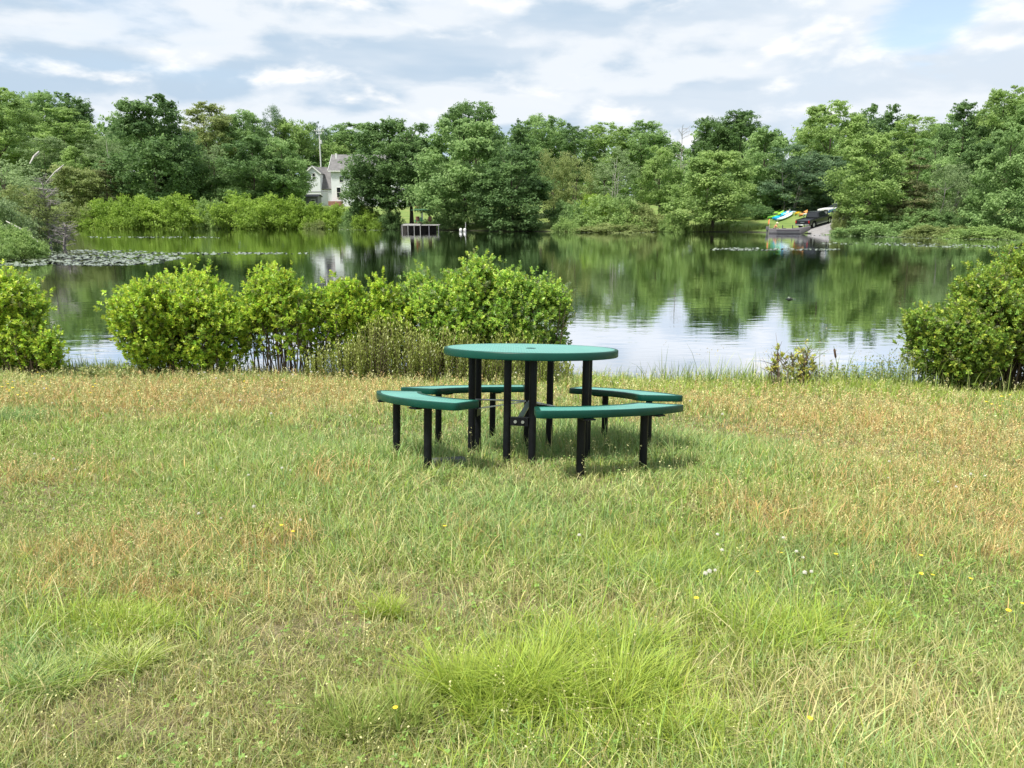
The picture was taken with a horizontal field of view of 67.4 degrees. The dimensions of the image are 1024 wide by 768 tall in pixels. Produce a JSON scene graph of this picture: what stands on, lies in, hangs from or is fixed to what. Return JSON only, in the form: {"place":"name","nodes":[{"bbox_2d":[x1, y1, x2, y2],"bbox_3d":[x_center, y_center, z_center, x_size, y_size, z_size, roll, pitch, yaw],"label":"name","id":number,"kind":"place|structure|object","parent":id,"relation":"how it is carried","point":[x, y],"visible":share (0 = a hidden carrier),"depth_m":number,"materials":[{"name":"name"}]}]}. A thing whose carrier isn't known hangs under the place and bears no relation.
{"place":"outdoors","nodes":[
{"label":"outdoors","id":0,"kind":"place"},
{"bbox_2d":[0,228,1023,382],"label":"water","id":1,"kind":"structure","parent":0,"point":[641,298],"depth_m":29.43,"materials":[{"name":"green liquid"}]},
{"bbox_2d":[1,229,1021,298],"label":"lily pads","id":2,"kind":"object","parent":1,"relation":"on","point":[65,261],"visible":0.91,"depth_m":43.26,"materials":[{"name":"green"}]},
{"bbox_2d":[0,196,1023,767],"bbox_3d":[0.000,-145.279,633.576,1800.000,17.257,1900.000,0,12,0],"label":"ground","id":3,"kind":"structure","parent":0,"point":[760,220],"depth_m":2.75,"materials":[{"name":"green plant"}]},
{"bbox_2d":[0,195,44,241],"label":"shrub","id":4,"kind":"object","parent":3,"relation":"on","point":[11,216],"visible":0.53,"depth_m":50.75,"materials":[{"name":"green plant"}]},
{"bbox_2d":[0,87,52,199],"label":"willow","id":5,"kind":"object","parent":3,"relation":"on","point":[29,118],"visible":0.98,"depth_m":87.78,"materials":[{"name":"green plant"}]},
{"bbox_2d":[0,223,53,260],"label":"shrub","id":6,"kind":"object","parent":3,"relation":"on","point":[22,236],"visible":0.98,"depth_m":40.23,"materials":[{"name":"green plant"}]},
{"bbox_2d":[0,258,57,370],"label":"lakeside shrub","id":7,"kind":"object","parent":3,"relation":"on","point":[16,297],"visible":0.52,"depth_m":10.29,"materials":[{"name":"green plant"}]},
{"bbox_2d":[0,184,69,240],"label":"leaning tree","id":8,"kind":"object","parent":3,"relation":"on","point":[8,191],"visible":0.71,"depth_m":53.32,"materials":[{"name":"green plant"}]},
{"bbox_2d":[0,311,71,375],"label":"lakeside shrub","id":9,"kind":"object","parent":3,"relation":"on","point":[41,348],"visible":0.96,"depth_m":10.16,"materials":[{"name":"green plant"}]},
{"bbox_2d":[0,157,71,214],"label":"leaning tree","id":10,"kind":"object","parent":3,"relation":"on","point":[21,179],"visible":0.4,"depth_m":56.38,"materials":[{"name":"green plant"}]},
{"bbox_2d":[13,89,60,205],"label":"tree","id":11,"kind":"object","parent":3,"relation":"on","point":[38,99],"visible":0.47,"depth_m":159.51,"materials":[{"name":"green plant"}]},
{"bbox_2d":[7,136,76,207],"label":"tree","id":12,"kind":"object","parent":3,"relation":"on","point":[46,161],"visible":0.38,"depth_m":142.94,"materials":[{"name":"green plant"}]},
{"bbox_2d":[19,172,72,246],"bbox_3d":[-32.905,-12.242,54.281,3.527,5.201,3.870,0,12,0],"label":"dead tree","id":13,"kind":"object","parent":3,"relation":"on","point":[49,203],"visible":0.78,"depth_m":53.65,"materials":[{"name":"grey plant"}]},
{"bbox_2d":[22,106,103,181],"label":"maple tree","id":14,"kind":"object","parent":3,"relation":"on","point":[81,131],"visible":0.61,"depth_m":149.47,"materials":[{"name":"green plant"}]},
{"bbox_2d":[0,643,131,718],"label":"grass tuft","id":15,"kind":"object","parent":3,"relation":"on","point":[63,690],"visible":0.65,"depth_m":2.08,"materials":[{"name":"green plant"}]},
{"bbox_2d":[46,91,95,133],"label":"tree","id":16,"kind":"object","parent":3,"relation":"on","point":[82,107],"visible":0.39,"depth_m":167.53,"materials":[{"name":"green plant"}]},
{"bbox_2d":[41,164,105,215],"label":"maple tree","id":17,"kind":"object","parent":3,"relation":"on","point":[63,173],"visible":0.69,"depth_m":133.60,"materials":[{"name":"green plant"}]},
{"bbox_2d":[52,145,95,207],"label":"sapling","id":18,"kind":"object","parent":3,"relation":"on","point":[69,154],"visible":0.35,"depth_m":138.63,"materials":[{"name":"green plant"}]},
{"bbox_2d":[50,200,101,228],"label":"shrub","id":19,"kind":"object","parent":3,"relation":"on","point":[72,209],"visible":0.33,"depth_m":123.32,"materials":[{"name":"green plant"}]},
{"bbox_2d":[70,129,133,193],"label":"birch tree","id":20,"kind":"object","parent":3,"relation":"on","point":[100,140],"visible":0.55,"depth_m":148.65,"materials":[{"name":"green plant"}]},
{"bbox_2d":[72,197,133,228],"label":"shrub","id":21,"kind":"object","parent":3,"relation":"on","point":[97,204],"visible":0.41,"depth_m":123.06,"materials":[{"name":"green plant"}]},
{"bbox_2d":[37,624,186,687],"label":"grass tuft","id":22,"kind":"object","parent":3,"relation":"on","point":[128,650],"visible":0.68,"depth_m":2.20,"materials":[{"name":"green plant"}]},
{"bbox_2d":[34,589,193,651],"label":"grass tuft","id":23,"kind":"object","parent":3,"relation":"on","point":[121,617],"visible":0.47,"depth_m":2.46,"materials":[{"name":"green plant"}]},
{"bbox_2d":[99,193,178,228],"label":"shrub","id":24,"kind":"object","parent":3,"relation":"on","point":[144,209],"visible":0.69,"depth_m":121.79,"materials":[{"name":"green plant"}]},
{"bbox_2d":[93,93,214,204],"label":"maple tree","id":25,"kind":"object","parent":3,"relation":"on","point":[151,152],"visible":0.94,"depth_m":137.06,"materials":[{"name":"green plant"}]},
{"bbox_2d":[135,191,207,228],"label":"shrub","id":26,"kind":"object","parent":3,"relation":"on","point":[182,217],"visible":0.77,"depth_m":122.61,"materials":[{"name":"green plant"}]},
{"bbox_2d":[93,256,264,373],"bbox_3d":[-4.561,-0.894,10.687,2.325,1.713,1.632,0,12,0],"label":"lakeside shrub","id":27,"kind":"object","parent":3,"relation":"on","point":[153,322],"visible":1,"depth_m":10.31,"materials":[{"name":"green plant"}]},
{"bbox_2d":[178,101,238,201],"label":"tree","id":28,"kind":"object","parent":3,"relation":"on","point":[217,125],"visible":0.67,"depth_m":158.90,"materials":[{"name":"green plant"}]},
{"bbox_2d":[214,108,270,191],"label":"tree","id":29,"kind":"object","parent":3,"relation":"on","point":[248,118],"visible":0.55,"depth_m":163.58,"materials":[{"name":"green plant"}]},
{"bbox_2d":[205,189,283,228],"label":"shrub","id":30,"kind":"object","parent":3,"relation":"on","point":[245,216],"visible":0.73,"depth_m":121.60,"materials":[{"name":"green plant"}]},
{"bbox_2d":[204,134,294,203],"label":"maple tree","id":31,"kind":"object","parent":3,"relation":"on","point":[243,176],"visible":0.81,"depth_m":142.82,"materials":[{"name":"green plant"}]},
{"bbox_2d":[248,191,313,228],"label":"shrub","id":32,"kind":"object","parent":3,"relation":"on","point":[283,206],"visible":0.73,"depth_m":122.99,"materials":[{"name":"green plant"}]},
{"bbox_2d":[227,260,342,374],"bbox_3d":[-3.167,-0.872,10.722,1.818,1.718,1.320,0,12,0],"label":"lakeside shrub","id":33,"kind":"object","parent":3,"relation":"on","point":[280,303],"visible":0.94,"depth_m":10.54,"materials":[{"name":"green plant"}]},
{"bbox_2d":[253,136,317,200],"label":"maple tree","id":34,"kind":"object","parent":3,"relation":"on","point":[299,188],"visible":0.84,"depth_m":145.22,"materials":[{"name":"green plant"}]},
{"bbox_2d":[268,117,318,198],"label":"tree","id":35,"kind":"object","parent":3,"relation":"on","point":[298,134],"visible":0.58,"depth_m":168.61,"materials":[{"name":"green plant"}]},
{"bbox_2d":[282,201,333,228],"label":"shrub","id":36,"kind":"object","parent":3,"relation":"on","point":[311,217],"visible":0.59,"depth_m":124.36,"materials":[{"name":"green plant"}]},
{"bbox_2d":[310,138,353,166],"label":"tree","id":37,"kind":"object","parent":3,"relation":"on","point":[331,151],"visible":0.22,"depth_m":174.38,"materials":[{"name":"green plant"}]},
{"bbox_2d":[315,202,353,228],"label":"shrub","id":38,"kind":"object","parent":3,"relation":"on","point":[335,212],"visible":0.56,"depth_m":123.37,"materials":[{"name":"green plant"}]},
{"bbox_2d":[299,333,376,381],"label":"sweet gale shrub","id":39,"kind":"object","parent":3,"relation":"on","point":[334,363],"visible":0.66,"depth_m":10.26,"materials":[{"name":"green plant"}]},
{"bbox_2d":[322,122,374,154],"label":"tree","id":40,"kind":"object","parent":3,"relation":"on","point":[341,129],"visible":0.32,"depth_m":178.93,"materials":[{"name":"green plant"}]},
{"bbox_2d":[305,153,414,205],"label":"house","id":41,"kind":"structure","parent":3,"relation":"on","point":[329,184],"depth_m":161.05,"materials":[{"name":"white"}]},
{"bbox_2d":[338,163,384,226],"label":"maple tree","id":42,"kind":"object","parent":3,"relation":"on","point":[353,186],"visible":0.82,"depth_m":116.71,"materials":[{"name":"green plant"}]},
{"bbox_2d":[265,656,461,747],"bbox_3d":[-0.363,0.800,1.946,0.527,0.166,0.380,0,12,0],"label":"grass tuft","id":43,"kind":"object","parent":3,"relation":"on","point":[355,711],"visible":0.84,"depth_m":1.93,"materials":[{"name":"green plant"}]},
{"bbox_2d":[311,266,418,374],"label":"lakeside shrub","id":44,"kind":"object","parent":3,"relation":"on","point":[350,305],"visible":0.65,"depth_m":10.64,"materials":[{"name":"green plant"}]},
{"bbox_2d":[349,204,389,229],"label":"shrub","id":45,"kind":"object","parent":3,"relation":"on","point":[367,219],"visible":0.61,"depth_m":116.31,"materials":[{"name":"green plant"}]},
{"bbox_2d":[338,115,425,213],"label":"maple tree","id":46,"kind":"object","parent":3,"relation":"on","point":[373,132],"visible":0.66,"depth_m":116.12,"materials":[{"name":"green plant"}]},
{"bbox_2d":[340,582,432,622],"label":"grass tuft","id":47,"kind":"object","parent":3,"relation":"on","point":[388,608],"visible":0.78,"depth_m":2.59,"materials":[{"name":"green plant"}]},
{"bbox_2d":[342,311,436,381],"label":"sweet gale shrub","id":48,"kind":"object","parent":3,"relation":"on","point":[395,350],"visible":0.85,"depth_m":10.23,"materials":[{"name":"green plant"}]},
{"bbox_2d":[373,122,444,223],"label":"maple tree","id":49,"kind":"object","parent":3,"relation":"on","point":[408,154],"visible":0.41,"depth_m":115.91,"materials":[{"name":"green plant"}]},
{"bbox_2d":[402,321,489,382],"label":"sweet gale shrub","id":50,"kind":"object","parent":3,"relation":"on","point":[463,365],"visible":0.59,"depth_m":10.11,"materials":[{"name":"green plant"}]},
{"bbox_2d":[401,116,512,229],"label":"maple tree","id":51,"kind":"object","parent":3,"relation":"on","point":[457,177],"visible":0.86,"depth_m":107.72,"materials":[{"name":"green plant"}]},
{"bbox_2d":[393,246,528,376],"bbox_3d":[-0.744,-0.973,10.873,2.073,1.944,1.431,0,12,0],"label":"lakeside shrub","id":52,"kind":"object","parent":3,"relation":"on","point":[458,296],"visible":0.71,"depth_m":10.53,"materials":[{"name":"green plant"}]},
{"bbox_2d":[438,99,506,203],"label":"tree","id":53,"kind":"object","parent":3,"relation":"on","point":[459,110],"visible":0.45,"depth_m":140.27,"materials":[{"name":"green plant"}]},
{"bbox_2d":[366,610,630,748],"bbox_3d":[-0.032,0.751,2.056,0.843,0.245,0.671,0,12,0],"label":"grass tuft","id":54,"kind":"object","parent":3,"relation":"on","point":[465,668],"visible":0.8,"depth_m":2.04,"materials":[{"name":"green plant"}]},
{"bbox_2d":[461,150,559,230],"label":"maple tree","id":55,"kind":"object","parent":3,"relation":"on","point":[536,188],"visible":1,"depth_m":102.50,"materials":[{"name":"green plant"}]},
{"bbox_2d":[0,94,1023,206],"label":"woodland","id":56,"kind":"object","parent":3,"relation":"on","point":[628,190],"visible":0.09,"depth_m":167.80,"materials":[{"name":"green plant"}]},
{"bbox_2d":[468,327,555,383],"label":"sweet gale shrub","id":57,"kind":"object","parent":3,"relation":"on","point":[492,368],"visible":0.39,"depth_m":10.16,"materials":[{"name":"green plant"}]},
{"bbox_2d":[489,121,554,205],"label":"maple tree","id":58,"kind":"object","parent":3,"relation":"on","point":[518,130],"visible":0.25,"depth_m":115.49,"materials":[{"name":"green plant"}]},
{"bbox_2d":[474,259,576,372],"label":"lakeside shrub","id":59,"kind":"object","parent":3,"relation":"on","point":[520,303],"visible":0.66,"depth_m":10.60,"materials":[{"name":"green plant"}]},
{"bbox_2d":[376,343,683,479],"bbox_3d":[0.120,0.234,5.218,2.084,0.961,2.084,1,6,0],"label":"picnic table","id":60,"kind":"object","parent":3,"relation":"on","point":[586,413],"visible":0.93,"depth_m":4.87,"materials":[{"name":"green metal"}]},
{"bbox_2d":[516,113,568,166],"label":"tree","id":61,"kind":"object","parent":3,"relation":"on","point":[535,122],"visible":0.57,"depth_m":141.65,"materials":[{"name":"green plant"}]},
{"bbox_2d":[63,327,1023,394],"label":"shore grass","id":62,"kind":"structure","parent":3,"relation":"on","point":[749,375],"depth_m":10.34,"materials":[{"name":"green plant"}]},
{"bbox_2d":[536,147,575,211],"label":"tree","id":63,"kind":"object","parent":3,"relation":"on","point":[561,175],"visible":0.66,"depth_m":113.58,"materials":[{"name":"green plant"}]},
{"bbox_2d":[547,200,586,226],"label":"shrub","id":64,"kind":"object","parent":3,"relation":"on","point":[560,208],"visible":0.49,"depth_m":104.94,"materials":[{"name":"green plant"}]},
{"bbox_2d":[547,126,599,201],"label":"tree","id":65,"kind":"object","parent":3,"relation":"on","point":[570,147],"visible":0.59,"depth_m":138.97,"materials":[{"name":"green plant"}]},
{"bbox_2d":[548,155,602,210],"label":"tree","id":66,"kind":"object","parent":3,"relation":"on","point":[575,192],"visible":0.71,"depth_m":111.47,"materials":[{"name":"green plant"}]},
{"bbox_2d":[153,221,1023,235],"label":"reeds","id":67,"kind":"object","parent":3,"relation":"on","point":[701,228],"visible":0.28,"depth_m":101.52,"materials":[{"name":"green plant"}]},
{"bbox_2d":[485,597,705,667],"bbox_3d":[0.258,0.754,2.297,0.702,0.179,0.458,0,12,0],"label":"grass tuft","id":68,"kind":"object","parent":3,"relation":"on","point":[637,638],"visible":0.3,"depth_m":2.31,"materials":[{"name":"green plant"}]},
{"bbox_2d":[462,615,729,738],"bbox_3d":[0.255,0.782,1.976,0.711,0.214,0.539,-6,14,-26],"label":"grass tuft","id":69,"kind":"object","parent":3,"relation":"on","point":[652,668],"visible":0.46,"depth_m":2.02,"materials":[{"name":"green plant"}]},
{"bbox_2d":[577,121,637,195],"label":"tree","id":70,"kind":"object","parent":3,"relation":"on","point":[608,139],"visible":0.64,"depth_m":142.43,"materials":[{"name":"green plant"}]},
{"bbox_2d":[565,222,653,232],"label":"shrub","id":71,"kind":"object","parent":3,"relation":"on","point":[604,228],"visible":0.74,"depth_m":98.21,"materials":[{"name":"green plant"}]},
{"bbox_2d":[571,194,650,230],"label":"shrub","id":72,"kind":"object","parent":3,"relation":"on","point":[622,216],"visible":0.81,"depth_m":101.90,"materials":[{"name":"green plant"}]},
{"bbox_2d":[588,146,641,201],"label":"birch tree","id":73,"kind":"object","parent":3,"relation":"on","point":[628,180],"visible":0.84,"depth_m":109.53,"materials":[{"name":"green plant"}]},
{"bbox_2d":[626,201,664,229],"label":"shrub","id":74,"kind":"object","parent":3,"relation":"on","point":[652,218],"visible":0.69,"depth_m":102.75,"materials":[{"name":"green plant"}]},
{"bbox_2d":[617,119,674,202],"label":"tree","id":75,"kind":"object","parent":3,"relation":"on","point":[640,134],"visible":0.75,"depth_m":142.33,"materials":[{"name":"green plant"}]},
{"bbox_2d":[632,145,684,215],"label":"tree","id":76,"kind":"object","parent":3,"relation":"on","point":[653,168],"visible":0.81,"depth_m":111.01,"materials":[{"name":"green plant"}]},
{"bbox_2d":[603,541,733,584],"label":"grass tuft","id":77,"kind":"object","parent":3,"relation":"on","point":[682,567],"visible":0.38,"depth_m":2.97,"materials":[{"name":"green plant"}]},
{"bbox_2d":[608,681,771,766],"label":"grass tuft","id":78,"kind":"object","parent":3,"relation":"on","point":[681,712],"visible":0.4,"depth_m":1.87,"materials":[{"name":"green plant"}]},
{"bbox_2d":[659,150,760,229],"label":"maple tree","id":79,"kind":"object","parent":3,"relation":"on","point":[704,166],"visible":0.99,"depth_m":98.36,"materials":[{"name":"green plant"}]},
{"bbox_2d":[689,116,736,201],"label":"tree","id":80,"kind":"object","parent":3,"relation":"on","point":[705,139],"visible":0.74,"depth_m":133.99,"materials":[{"name":"green plant"}]},
{"bbox_2d":[711,108,770,170],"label":"tree","id":81,"kind":"object","parent":3,"relation":"on","point":[740,124],"visible":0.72,"depth_m":131.87,"materials":[{"name":"green plant"}]},
{"bbox_2d":[728,126,787,209],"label":"tree","id":82,"kind":"object","parent":3,"relation":"on","point":[760,148],"visible":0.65,"depth_m":117.53,"materials":[{"name":"green plant"}]},
{"bbox_2d":[687,587,880,671],"bbox_3d":[0.842,0.761,2.420,0.598,0.155,0.549,0,12,0],"label":"grass tuft","id":83,"kind":"object","parent":3,"relation":"on","point":[798,626],"visible":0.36,"depth_m":2.43,"materials":[{"name":"green plant"}]},
{"bbox_2d":[760,338,825,388],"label":"lakeside shrub","id":84,"kind":"object","parent":3,"relation":"on","point":[775,366],"visible":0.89,"depth_m":10.00,"materials":[{"name":"green plant"}]},
{"bbox_2d":[755,144,837,211],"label":"tree","id":85,"kind":"object","parent":3,"relation":"on","point":[806,179],"visible":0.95,"depth_m":112.79,"materials":[{"name":"green plant"}]},
{"bbox_2d":[791,153,865,206],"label":"tree","id":86,"kind":"object","parent":3,"relation":"on","point":[827,198],"visible":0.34,"depth_m":116.52,"materials":[{"name":"green plant"}]},
{"bbox_2d":[782,99,877,176],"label":"tree","id":87,"kind":"object","parent":3,"relation":"on","point":[854,130],"visible":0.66,"depth_m":120.42,"materials":[{"name":"green plant"}]},
{"bbox_2d":[824,218,904,235],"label":"shrub","id":88,"kind":"object","parent":3,"relation":"on","point":[861,227],"visible":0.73,"depth_m":83.37,"materials":[{"name":"green plant"}]},
{"bbox_2d":[816,130,917,223],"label":"maple tree","id":89,"kind":"object","parent":3,"relation":"on","point":[845,196],"visible":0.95,"depth_m":85.66,"materials":[{"name":"green plant"}]},
{"bbox_2d":[840,103,913,201],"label":"tree","id":90,"kind":"object","parent":3,"relation":"on","point":[882,123],"visible":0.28,"depth_m":124.44,"materials":[{"name":"green plant"}]},
{"bbox_2d":[826,582,935,628],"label":"grass tuft","id":91,"kind":"object","parent":3,"relation":"on","point":[877,604],"visible":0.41,"depth_m":2.62,"materials":[{"name":"green plant"}]},
{"bbox_2d":[883,157,941,222],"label":"pine tree","id":92,"kind":"object","parent":3,"relation":"on","point":[916,192],"visible":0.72,"depth_m":84.63,"materials":[{"name":"green plant"}]},
{"bbox_2d":[889,113,942,199],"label":"tree","id":93,"kind":"object","parent":3,"relation":"on","point":[911,119],"visible":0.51,"depth_m":112.26,"materials":[{"name":"green plant"}]},
{"bbox_2d":[881,206,958,234],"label":"shrub","id":94,"kind":"object","parent":3,"relation":"on","point":[906,218],"visible":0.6,"depth_m":83.43,"materials":[{"name":"green plant"}]},
{"bbox_2d":[898,138,966,209],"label":"tree","id":95,"kind":"object","parent":3,"relation":"on","point":[927,157],"visible":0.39,"depth_m":95.37,"materials":[{"name":"green plant"}]},
{"bbox_2d":[898,224,972,237],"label":"shrub","id":96,"kind":"object","parent":3,"relation":"on","point":[919,231],"visible":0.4,"depth_m":78.95,"materials":[{"name":"green plant"}]},
{"bbox_2d":[920,162,975,216],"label":"tree","id":97,"kind":"object","parent":3,"relation":"on","point":[947,175],"visible":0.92,"depth_m":83.23,"materials":[{"name":"green plant"}]},
{"bbox_2d":[892,241,1023,391],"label":"lakeside shrub","id":98,"kind":"object","parent":3,"relation":"on","point":[979,318],"visible":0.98,"depth_m":9.69,"materials":[{"name":"green plant"}]},
{"bbox_2d":[928,99,994,198],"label":"tree","id":99,"kind":"object","parent":3,"relation":"on","point":[969,130],"visible":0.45,"depth_m":106.00,"materials":[{"name":"green plant"}]},
{"bbox_2d":[945,137,1013,217],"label":"maple tree","id":100,"kind":"object","parent":3,"relation":"on","point":[978,151],"visible":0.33,"depth_m":83.99,"materials":[{"name":"green plant"}]},
{"bbox_2d":[935,225,1023,238],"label":"shrub","id":101,"kind":"object","parent":3,"relation":"on","point":[986,232],"visible":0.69,"depth_m":74.24,"materials":[{"name":"green plant"}]},
{"bbox_2d":[956,127,1023,234],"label":"maple tree","id":102,"kind":"object","parent":3,"relation":"on","point":[1000,193],"visible":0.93,"depth_m":76.66,"materials":[{"name":"green plant"}]},
{"bbox_2d":[968,85,1023,177],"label":"tree","id":103,"kind":"object","parent":3,"relation":"on","point":[997,97],"visible":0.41,"depth_m":101.58,"materials":[{"name":"green plant"}]},
{"bbox_2d":[0,0,1023,194],"label":"sky","id":104,"kind":"structure","parent":0,"point":[674,64],"materials":[{"name":"white"}]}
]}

